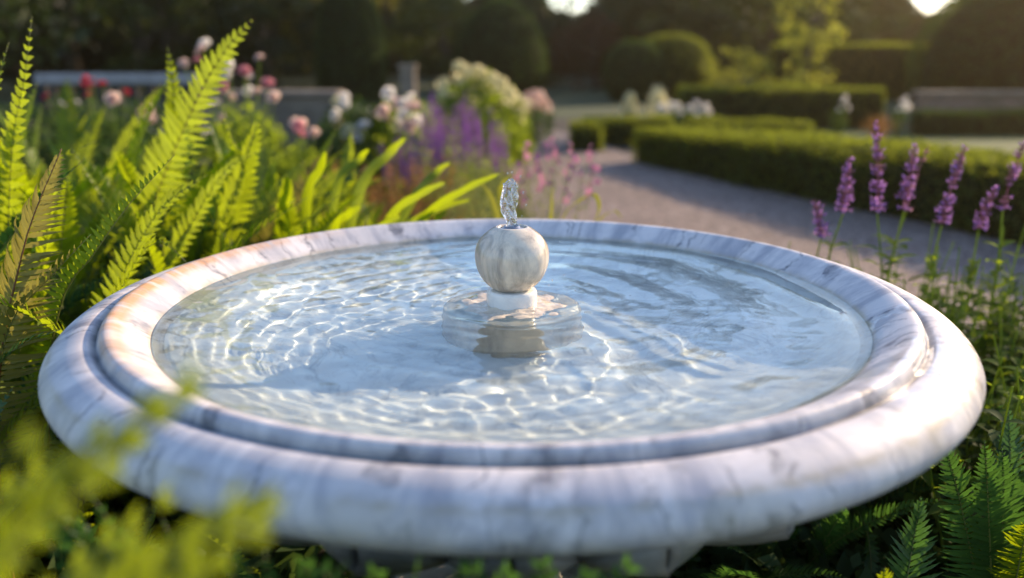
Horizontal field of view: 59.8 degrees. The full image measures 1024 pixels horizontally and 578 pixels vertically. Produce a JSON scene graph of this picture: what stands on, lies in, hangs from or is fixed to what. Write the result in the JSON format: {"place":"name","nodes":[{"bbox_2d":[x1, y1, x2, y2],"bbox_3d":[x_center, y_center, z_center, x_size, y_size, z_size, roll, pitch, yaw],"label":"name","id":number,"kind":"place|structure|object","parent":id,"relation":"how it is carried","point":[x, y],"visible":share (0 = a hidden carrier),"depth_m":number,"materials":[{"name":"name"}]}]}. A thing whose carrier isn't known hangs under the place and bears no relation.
{"place":"outdoors","nodes":[
{"label":"outdoors","id":0,"kind":"place"},
{"bbox_2d":[0,77,912,117],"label":"lawn","id":1,"kind":"structure","parent":0,"point":[568,101],"depth_m":20.02,"materials":[{"name":"green plant"}]},
{"bbox_2d":[0,0,93,94],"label":"shrub","id":2,"kind":"object","parent":1,"relation":"on","point":[8,70],"visible":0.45,"depth_m":20.49,"materials":[{"name":"green plant"}]},
{"bbox_2d":[0,0,106,67],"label":"tree","id":3,"kind":"object","parent":1,"relation":"on","point":[24,10],"visible":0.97,"depth_m":14.72,"materials":[{"name":"green plant"}]},
{"bbox_2d":[7,0,172,72],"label":"tree","id":4,"kind":"object","parent":1,"relation":"on","point":[73,59],"visible":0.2,"depth_m":27.15,"materials":[{"name":"green plant"}]},
{"bbox_2d":[88,0,221,72],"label":"tree","id":5,"kind":"object","parent":1,"relation":"on","point":[165,14],"visible":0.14,"depth_m":33.12,"materials":[{"name":"green plant"}]},
{"bbox_2d":[66,0,251,88],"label":"shrub","id":6,"kind":"object","parent":1,"relation":"on","point":[168,38],"visible":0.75,"depth_m":20.66,"materials":[{"name":"green plant"}]},
{"bbox_2d":[186,0,314,83],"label":"tree","id":7,"kind":"object","parent":1,"relation":"on","point":[259,33],"visible":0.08,"depth_m":27.47,"materials":[{"name":"green plant"}]},
{"bbox_2d":[186,0,322,89],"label":"shrub","id":8,"kind":"object","parent":1,"relation":"on","point":[265,13],"visible":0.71,"depth_m":20.99,"materials":[{"name":"green plant"}]},
{"bbox_2d":[235,0,421,86],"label":"tree","id":9,"kind":"object","parent":1,"relation":"on","point":[295,36],"visible":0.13,"depth_m":23.86,"materials":[{"name":"green plant"}]},
{"bbox_2d":[313,0,388,103],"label":"yew topiary","id":10,"kind":"object","parent":1,"relation":"on","point":[350,48],"visible":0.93,"depth_m":17.14,"materials":[{"name":"green plant"}]},
{"bbox_2d":[298,0,468,80],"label":"tree","id":11,"kind":"object","parent":1,"relation":"on","point":[386,10],"visible":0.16,"depth_m":29.37,"materials":[{"name":"green plant"}]},
{"bbox_2d":[383,0,475,88],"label":"shrub","id":12,"kind":"object","parent":1,"relation":"on","point":[450,12],"visible":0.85,"depth_m":23.73,"materials":[{"name":"green plant"}]},
{"bbox_2d":[452,0,547,98],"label":"yew topiary","id":13,"kind":"object","parent":1,"relation":"on","point":[500,38],"visible":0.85,"depth_m":18.63,"materials":[{"name":"green plant"}]},
{"bbox_2d":[459,0,586,86],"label":"shrub","id":14,"kind":"object","parent":1,"relation":"on","point":[546,27],"visible":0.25,"depth_m":24.34,"materials":[{"name":"green plant"}]},
{"bbox_2d":[547,9,649,89],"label":"shrub","id":15,"kind":"object","parent":1,"relation":"on","point":[592,59],"visible":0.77,"depth_m":23.14,"materials":[{"name":"green plant"}]},
{"bbox_2d":[601,37,669,101],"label":"yew topiary","id":16,"kind":"object","parent":1,"relation":"on","point":[637,68],"visible":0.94,"depth_m":17.57,"materials":[{"name":"green plant"}]},
{"bbox_2d":[585,0,702,68],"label":"shrub","id":17,"kind":"object","parent":1,"relation":"on","point":[623,17],"visible":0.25,"depth_m":23.87,"materials":[{"name":"green plant"}]},
{"bbox_2d":[645,32,713,100],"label":"yew topiary","id":18,"kind":"object","parent":1,"relation":"on","point":[684,53],"visible":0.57,"depth_m":17.93,"materials":[{"name":"green plant"}]},
{"bbox_2d":[573,0,822,44],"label":"tree","id":19,"kind":"object","parent":1,"relation":"on","point":[647,3],"visible":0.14,"depth_m":25.68,"materials":[{"name":"green plant"}]},
{"bbox_2d":[637,0,771,86],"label":"shrub","id":20,"kind":"object","parent":1,"relation":"on","point":[705,16],"visible":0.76,"depth_m":20.74,"materials":[{"name":"green plant"}]},
{"bbox_2d":[698,0,824,84],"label":"shrub","id":21,"kind":"object","parent":1,"relation":"on","point":[770,12],"visible":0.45,"depth_m":22.23,"materials":[{"name":"green plant"}]},
{"bbox_2d":[768,0,913,52],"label":"tree","id":22,"kind":"object","parent":1,"relation":"on","point":[853,19],"visible":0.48,"depth_m":22.13,"materials":[{"name":"green plant"}]},
{"bbox_2d":[769,41,929,99],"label":"hedge","id":23,"kind":"object","parent":1,"relation":"on","point":[867,64],"visible":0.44,"depth_m":18.52,"materials":[{"name":"green plant"}]},
{"bbox_2d":[900,0,1023,101],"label":"yew topiary","id":24,"kind":"object","parent":1,"relation":"on","point":[976,45],"visible":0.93,"depth_m":14.60,"materials":[{"name":"green plant"}]},
{"bbox_2d":[0,74,925,577],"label":"ground","id":25,"kind":"structure","parent":0,"point":[562,124],"depth_m":9.52,"materials":[{"name":"soil"}]},
{"bbox_2d":[0,149,90,571],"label":"fern","id":26,"kind":"object","parent":25,"relation":"on","point":[27,288],"visible":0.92,"depth_m":1.35,"materials":[{"name":"green plant"}]},
{"bbox_2d":[0,126,92,177],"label":"border plant","id":27,"kind":"object","parent":25,"relation":"on","point":[44,143],"visible":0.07,"depth_m":4.78,"materials":[{"name":"green plant"}]},
{"bbox_2d":[0,17,96,431],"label":"fern","id":28,"kind":"object","parent":25,"relation":"on","point":[15,156],"visible":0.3,"depth_m":1.69,"materials":[{"name":"green plant"}]},
{"bbox_2d":[0,297,118,577],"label":"fern","id":29,"kind":"object","parent":25,"relation":"on","point":[25,350],"visible":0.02,"depth_m":1.71,"materials":[{"name":"green plant"}]},
{"bbox_2d":[0,94,139,178],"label":"border plant","id":30,"kind":"object","parent":25,"relation":"on","point":[51,119],"visible":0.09,"depth_m":5.43,"materials":[{"name":"green plant"}]},
{"bbox_2d":[0,158,152,398],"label":"fern","id":31,"kind":"object","parent":25,"relation":"on","point":[4,237],"visible":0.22,"depth_m":1.84,"materials":[{"name":"green plant"}]},
{"bbox_2d":[0,165,165,481],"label":"fern","id":32,"kind":"object","parent":25,"relation":"on","point":[69,242],"visible":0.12,"depth_m":1.89,"materials":[{"name":"green plant"}]},
{"bbox_2d":[15,83,162,278],"bbox_3d":[-1.337,-0.135,2.674,1.147,0.921,1.379,0,15,0],"label":"fern","id":33,"kind":"object","parent":25,"relation":"on","point":[71,128],"visible":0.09,"depth_m":2.97,"materials":[{"name":"green plant"}]},
{"bbox_2d":[0,328,183,561],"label":"fern","id":34,"kind":"object","parent":25,"relation":"on","point":[8,462],"visible":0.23,"depth_m":1.48,"materials":[{"name":"green plant"}]},
{"bbox_2d":[42,75,158,200],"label":"rose bush","id":35,"kind":"object","parent":25,"relation":"on","point":[111,98],"visible":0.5,"depth_m":4.63,"materials":[{"name":"green plant"}]},
{"bbox_2d":[29,159,204,570],"bbox_3d":[-0.678,0.173,1.588,0.279,0.846,0.279,-2,15,-9],"label":"fern","id":36,"kind":"object","parent":25,"relation":"on","point":[116,274],"visible":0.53,"depth_m":1.53,"materials":[{"name":"green plant"}]},
{"bbox_2d":[37,202,203,471],"bbox_3d":[-0.823,0.169,1.902,1.067,0.734,1.182,0,15,0],"label":"fern","id":37,"kind":"object","parent":25,"relation":"on","point":[158,268],"visible":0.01,"depth_m":1.83,"materials":[{"name":"green plant"}]},
{"bbox_2d":[1,84,239,261],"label":"fern","id":38,"kind":"object","parent":25,"relation":"on","point":[77,190],"visible":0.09,"depth_m":2.26,"materials":[{"name":"green plant"}]},
{"bbox_2d":[0,83,252,278],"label":"fern","id":39,"kind":"object","parent":25,"relation":"on","point":[83,199],"visible":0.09,"depth_m":2.34,"materials":[{"name":"green plant"}]},
{"bbox_2d":[34,73,219,143],"bbox_3d":[-2.707,-1.120,6.409,1.100,0.850,0.510,0,15,-2],"label":"bench","id":40,"kind":"object","parent":25,"relation":"on","point":[42,81],"visible":0.33,"depth_m":6.08,"materials":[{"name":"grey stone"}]},
{"bbox_2d":[0,78,258,227],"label":"fern","id":41,"kind":"object","parent":25,"relation":"on","point":[67,98],"visible":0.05,"depth_m":3.18,"materials":[{"name":"green plant"}]},
{"bbox_2d":[0,18,263,326],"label":"fern","id":42,"kind":"object","parent":25,"relation":"on","point":[169,171],"visible":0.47,"depth_m":1.98,"materials":[{"name":"green plant"}]},
{"bbox_2d":[5,376,260,577],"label":"fern","id":43,"kind":"object","parent":25,"relation":"on","point":[126,493],"visible":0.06,"depth_m":1.77,"materials":[{"name":"green plant"}]},
{"bbox_2d":[0,358,287,577],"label":"fern","id":44,"kind":"object","parent":25,"relation":"on","point":[149,560],"visible":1,"depth_m":0.39,"materials":[{"name":"plant"}]},
{"bbox_2d":[86,129,214,203],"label":"border plant","id":45,"kind":"object","parent":25,"relation":"on","point":[97,156],"visible":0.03,"depth_m":4.08,"materials":[{"name":"green plant"}]},
{"bbox_2d":[96,98,204,181],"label":"border plant","id":46,"kind":"object","parent":25,"relation":"on","point":[160,110],"visible":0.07,"depth_m":5.41,"materials":[{"name":"green plant"}]},
{"bbox_2d":[0,192,342,540],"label":"fern","id":47,"kind":"object","parent":25,"relation":"on","point":[109,494],"visible":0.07,"depth_m":1.83,"materials":[{"name":"green plant"}]},
{"bbox_2d":[0,116,384,509],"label":"fern","id":48,"kind":"object","parent":25,"relation":"on","point":[246,221],"visible":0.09,"depth_m":2.13,"materials":[{"name":"green plant"}]},
{"bbox_2d":[34,129,410,295],"bbox_3d":[-0.807,0.015,2.272,1.151,0.838,1.109,0,15,0],"label":"fern","id":49,"kind":"object","parent":25,"relation":"on","point":[132,219],"visible":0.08,"depth_m":2.10,"materials":[{"name":"green plant"}]},
{"bbox_2d":[81,191,363,292],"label":"fern","id":50,"kind":"object","parent":25,"relation":"on","point":[328,218],"visible":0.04,"depth_m":2.09,"materials":[{"name":"green plant"}]},
{"bbox_2d":[75,145,370,262],"bbox_3d":[-0.960,-0.051,2.562,1.112,0.816,1.245,13,20,40],"label":"fern","id":51,"kind":"object","parent":25,"relation":"on","point":[128,174],"visible":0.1,"depth_m":2.31,"materials":[{"name":"green plant"}]},
{"bbox_2d":[178,38,296,204],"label":"pink flower","id":52,"kind":"object","parent":25,"relation":"on","point":[266,82],"visible":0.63,"depth_m":4.45,"materials":[{"name":"green plant"}]},
{"bbox_2d":[100,122,414,252],"bbox_3d":[-0.679,-0.053,2.548,1.017,0.827,1.203,0,15,0],"label":"fern","id":53,"kind":"object","parent":25,"relation":"on","point":[269,173],"visible":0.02,"depth_m":2.58,"materials":[{"name":"green plant"}]},
{"bbox_2d":[202,90,345,155],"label":"stone wall","id":54,"kind":"structure","parent":25,"relation":"on","point":[311,107],"depth_m":7.87,"materials":[{"name":"grey stone"}]},
{"bbox_2d":[273,117,336,214],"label":"pink flower","id":55,"kind":"object","parent":25,"relation":"on","point":[298,125],"visible":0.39,"depth_m":4.40,"materials":[{"name":"green plant"}]},
{"bbox_2d":[14,473,647,577],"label":"fern","id":56,"kind":"object","parent":25,"relation":"on","point":[67,538],"visible":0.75,"depth_m":0.71,"materials":[{"name":"green plant"}]},
{"bbox_2d":[269,131,415,236],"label":"fern","id":57,"kind":"object","parent":25,"relation":"on","point":[346,158],"visible":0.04,"depth_m":2.86,"materials":[{"name":"green plant"}]},
{"bbox_2d":[312,92,395,199],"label":"rose bush","id":58,"kind":"object","parent":25,"relation":"on","point":[342,101],"visible":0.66,"depth_m":5.38,"materials":[{"name":"green plant"}]},
{"bbox_2d":[277,138,498,238],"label":"strap fern","id":59,"kind":"object","parent":25,"relation":"on","point":[405,204],"visible":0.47,"depth_m":2.15,"materials":[{"name":"green plant"}]},
{"bbox_2d":[363,86,439,202],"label":"rose bush","id":60,"kind":"object","parent":25,"relation":"on","point":[403,116],"visible":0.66,"depth_m":5.33,"materials":[{"name":"green plant"}]},
{"bbox_2d":[397,64,417,135],"bbox_3d":[-1.200,-2.173,10.346,0.250,0.850,0.250,0,15,0],"label":"stone pedestal","id":61,"kind":"object","parent":25,"relation":"on","point":[407,78],"visible":0.5,"depth_m":10.20,"materials":[{"name":"grey stone"}]},
{"bbox_2d":[327,141,495,223],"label":"ornamental grass","id":62,"kind":"object","parent":25,"relation":"on","point":[389,181],"depth_m":3.54,"materials":[{"name":"green plant"}]},
{"bbox_2d":[400,125,448,214],"bbox_3d":[-0.459,-0.565,4.766,0.270,0.629,0.352,0,15,0],"label":"salvia","id":63,"kind":"object","parent":25,"relation":"on","point":[402,173],"visible":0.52,"depth_m":4.70,"materials":[{"name":"purple plant"}]},
{"bbox_2d":[370,149,486,220],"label":"ornamental grass","id":64,"kind":"object","parent":25,"relation":"on","point":[421,201],"depth_m":3.48,"materials":[{"name":"green plant"}]},
{"bbox_2d":[417,93,470,219],"bbox_3d":[-0.315,-0.626,4.670,0.271,0.796,0.251,5,16,17],"label":"salvia","id":65,"kind":"object","parent":25,"relation":"on","point":[440,136],"visible":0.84,"depth_m":4.57,"materials":[{"name":"purple plant"}]},
{"bbox_2d":[446,113,482,218],"bbox_3d":[-0.251,-0.589,4.737,0.191,0.691,0.313,0,15,0],"label":"salvia","id":66,"kind":"object","parent":25,"relation":"on","point":[464,146],"visible":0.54,"depth_m":4.72,"materials":[{"name":"purple plant"}]},
{"bbox_2d":[396,116,561,219],"bbox_3d":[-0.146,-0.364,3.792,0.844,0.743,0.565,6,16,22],"label":"ornamental grass","id":67,"kind":"object","parent":25,"relation":"on","point":[460,208],"depth_m":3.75,"materials":[{"name":"green plant"}]},
{"bbox_2d":[429,60,534,171],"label":"hydrangea","id":68,"kind":"object","parent":25,"relation":"on","point":[477,89],"visible":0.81,"depth_m":7.11,"materials":[{"name":"green plant"}]},
{"bbox_2d":[0,0,967,77],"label":"wood","id":69,"kind":"object","parent":25,"relation":"on","point":[89,57],"visible":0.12,"depth_m":35.38,"materials":[{"name":"green plant"}]},
{"bbox_2d":[470,117,508,218],"bbox_3d":[-0.115,-0.572,4.696,0.189,0.678,0.241,-4,15,-15],"label":"salvia","id":70,"kind":"object","parent":25,"relation":"on","point":[478,134],"visible":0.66,"depth_m":4.64,"materials":[{"name":"purple plant"}]},
{"bbox_2d":[38,219,985,577],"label":"fountain","id":71,"kind":"object","parent":25,"relation":"on","point":[904,405],"visible":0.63,"depth_m":0.81,"materials":[{"name":"stone"}]},
{"bbox_2d":[500,178,518,226],"bbox_3d":[-0.004,-0.120,1.268,0.025,0.076,0.023,-6,16,-21],"label":"water jet","id":72,"kind":"object","parent":71,"relation":"on","point":[509,197],"visible":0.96,"depth_m":1.26},
{"bbox_2d":[151,237,872,442],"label":"water","id":73,"kind":"structure","parent":71,"relation":"in","point":[393,340],"depth_m":1.13,"materials":[{"name":"clear liquid"}]},
{"bbox_2d":[451,146,580,218],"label":"ornamental grass","id":74,"kind":"object","parent":25,"relation":"on","point":[506,176],"depth_m":3.67,"materials":[{"name":"green plant"}]},
{"bbox_2d":[13,129,1020,577],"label":"ground cover","id":75,"kind":"object","parent":25,"relation":"on","point":[763,555],"visible":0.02,"depth_m":1.60,"materials":[{"name":"green plant"}]},
{"bbox_2d":[507,90,555,146],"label":"hydrangea","id":76,"kind":"object","parent":25,"relation":"on","point":[539,103],"visible":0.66,"depth_m":9.17,"materials":[{"name":"pink plant"}]},
{"bbox_2d":[482,175,621,220],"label":"yellow plant","id":77,"kind":"object","parent":25,"relation":"on","point":[495,211],"visible":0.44,"depth_m":2.35,"materials":[{"name":"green plant"}]},
{"bbox_2d":[518,141,592,219],"bbox_3d":[0.138,-0.168,3.132,0.268,0.707,0.278,0,15,0],"label":"gaura","id":78,"kind":"object","parent":25,"relation":"on","point":[558,161],"visible":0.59,"depth_m":3.06,"materials":[{"name":"pink plant"}]},
{"bbox_2d":[514,137,600,219],"bbox_3d":[0.150,-0.158,3.095,0.242,0.706,0.262,9,18,32],"label":"gaura","id":79,"kind":"object","parent":25,"relation":"on","point":[593,168],"visible":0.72,"depth_m":3.05,"materials":[{"name":"pink plant"}]},
{"bbox_2d":[567,118,605,150],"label":"hedge","id":80,"kind":"object","parent":25,"relation":"on","point":[586,136],"visible":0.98,"depth_m":9.07,"materials":[{"name":"green plant"}]},
{"bbox_2d":[582,113,674,145],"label":"hedge","id":81,"kind":"object","parent":25,"relation":"on","point":[618,131],"visible":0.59,"depth_m":9.66,"materials":[{"name":"green plant"}]},
{"bbox_2d":[697,45,783,88],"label":"pale shrub","id":82,"kind":"object","parent":25,"relation":"on","point":[734,78],"visible":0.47,"depth_m":12.79,"materials":[{"name":"green plant"}]},
{"bbox_2d":[664,546,848,577],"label":"fern","id":83,"kind":"object","parent":25,"relation":"on","point":[729,572],"visible":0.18,"depth_m":1.47,"materials":[{"name":"green plant"}]},
{"bbox_2d":[674,82,886,129],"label":"hedge","id":84,"kind":"object","parent":25,"relation":"on","point":[817,104],"visible":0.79,"depth_m":11.76,"materials":[{"name":"green plant"}]},
{"bbox_2d":[775,0,847,88],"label":"young tree","id":85,"kind":"object","parent":25,"relation":"on","point":[809,50],"visible":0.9,"depth_m":12.99,"materials":[{"name":"green plant"}]},
{"bbox_2d":[628,123,1023,245],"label":"hedge","id":86,"kind":"object","parent":25,"relation":"on","point":[804,165],"visible":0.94,"depth_m":5.86,"materials":[{"name":"green plant"}]},
{"bbox_2d":[787,156,870,274],"bbox_3d":[0.757,0.067,2.128,0.264,0.773,0.377,0,15,0],"label":"salvia","id":87,"kind":"object","parent":25,"relation":"on","point":[847,185],"visible":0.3,"depth_m":2.01,"materials":[{"name":"purple plant"}]},
{"bbox_2d":[710,492,982,577],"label":"fern","id":88,"kind":"object","parent":25,"relation":"on","point":[833,529],"visible":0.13,"depth_m":1.54,"materials":[{"name":"green plant"}]},
{"bbox_2d":[829,120,948,304],"bbox_3d":[0.876,0.023,2.141,0.284,0.851,0.364,0,15,0],"label":"salvia","id":89,"kind":"object","parent":25,"relation":"on","point":[879,172],"visible":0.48,"depth_m":2.03,"materials":[{"name":"purple plant"}]},
{"bbox_2d":[776,405,1002,575],"bbox_3d":[0.610,0.349,1.826,0.591,0.423,0.686,-7,17,-25],"label":"fern","id":90,"kind":"object","parent":25,"relation":"on","point":[871,555],"visible":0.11,"depth_m":1.61,"materials":[{"name":"green plant"}]},
{"bbox_2d":[877,496,942,577],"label":"fern","id":91,"kind":"object","parent":25,"relation":"on","point":[922,547],"visible":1,"depth_m":1.21,"materials":[{"name":"green plant"}]},
{"bbox_2d":[854,144,1004,373],"bbox_3d":[1.010,0.055,2.123,0.356,0.799,0.410,-5,16,-18],"label":"salvia","id":92,"kind":"object","parent":25,"relation":"on","point":[930,265],"visible":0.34,"depth_m":2.04,"materials":[{"name":"purple plant"}]},
{"bbox_2d":[844,368,1023,574],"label":"leafy plant","id":93,"kind":"object","parent":25,"relation":"on","point":[915,495],"visible":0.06,"depth_m":1.66,"materials":[{"name":"green plant"}]},
{"bbox_2d":[871,305,1012,519],"bbox_3d":[0.802,0.287,1.794,0.417,0.521,0.431,0,15,0],"label":"leafy plant","id":94,"kind":"object","parent":25,"relation":"on","point":[980,421],"visible":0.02,"depth_m":1.66,"materials":[{"name":"green plant"}]},
{"bbox_2d":[914,383,1023,577],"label":"leafy plant","id":95,"kind":"object","parent":25,"relation":"on","point":[935,510],"visible":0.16,"depth_m":1.51,"materials":[{"name":"green plant"}]},
{"bbox_2d":[937,410,1023,577],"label":"fern","id":96,"kind":"object","parent":25,"relation":"on","point":[999,555],"visible":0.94,"depth_m":1.31,"materials":[{"name":"green plant"}]},
{"bbox_2d":[937,333,1023,495],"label":"leafy plant","id":97,"kind":"object","parent":25,"relation":"on","point":[972,431],"visible":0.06,"depth_m":1.65,"materials":[{"name":"green plant"}]},
{"bbox_2d":[940,142,1023,414],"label":"salvia","id":98,"kind":"object","parent":25,"relation":"on","point":[971,269],"visible":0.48,"depth_m":2.04,"materials":[{"name":"green plant"}]},
{"bbox_2d":[943,256,1023,373],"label":"leafy plant","id":99,"kind":"object","parent":25,"relation":"on","point":[1014,293],"visible":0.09,"depth_m":2.26,"materials":[{"name":"green plant"}]},
{"bbox_2d":[947,305,1023,472],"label":"leafy plant","id":100,"kind":"object","parent":25,"relation":"on","point":[1018,361],"visible":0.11,"depth_m":1.88,"materials":[{"name":"green plant"}]},
{"bbox_2d":[949,266,1023,396],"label":"leafy plant","id":101,"kind":"object","parent":25,"relation":"on","point":[1007,319],"visible":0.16,"depth_m":2.11,"materials":[{"name":"green plant"}]},
{"bbox_2d":[390,122,1023,355],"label":"path","id":102,"kind":"structure","parent":0,"point":[629,190],"depth_m":5.51,"materials":[{"name":"beige gravel"}]},
{"bbox_2d":[466,0,947,17],"label":"sky","id":103,"kind":"structure","parent":0,"point":[929,6],"materials":[{"name":"white"}]},
{"bbox_2d":[813,130,1023,153],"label":"path","id":104,"kind":"structure","parent":0,"point":[1011,143],"depth_m":10.31,"materials":[{"name":"beige gravel"}]},
{"bbox_2d":[654,100,717,126],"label":"white flower","id":105,"kind":"object","parent":104,"relation":"on","point":[679,112],"visible":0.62,"depth_m":10.24,"materials":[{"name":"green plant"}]},
{"bbox_2d":[682,114,814,137],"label":"hedge","id":106,"kind":"object","parent":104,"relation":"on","point":[779,124],"visible":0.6,"depth_m":9.72,"materials":[{"name":"green plant"}]},
{"bbox_2d":[907,107,1023,136],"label":"hedge","id":107,"kind":"object","parent":104,"relation":"on","point":[977,122],"visible":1,"depth_m":10.69,"materials":[{"name":"green plant"}]},
{"bbox_2d":[910,91,1023,128],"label":"brick wall","id":108,"kind":"structure","parent":104,"relation":"on","point":[953,100],"depth_m":11.12,"materials":[{"name":"stone"}]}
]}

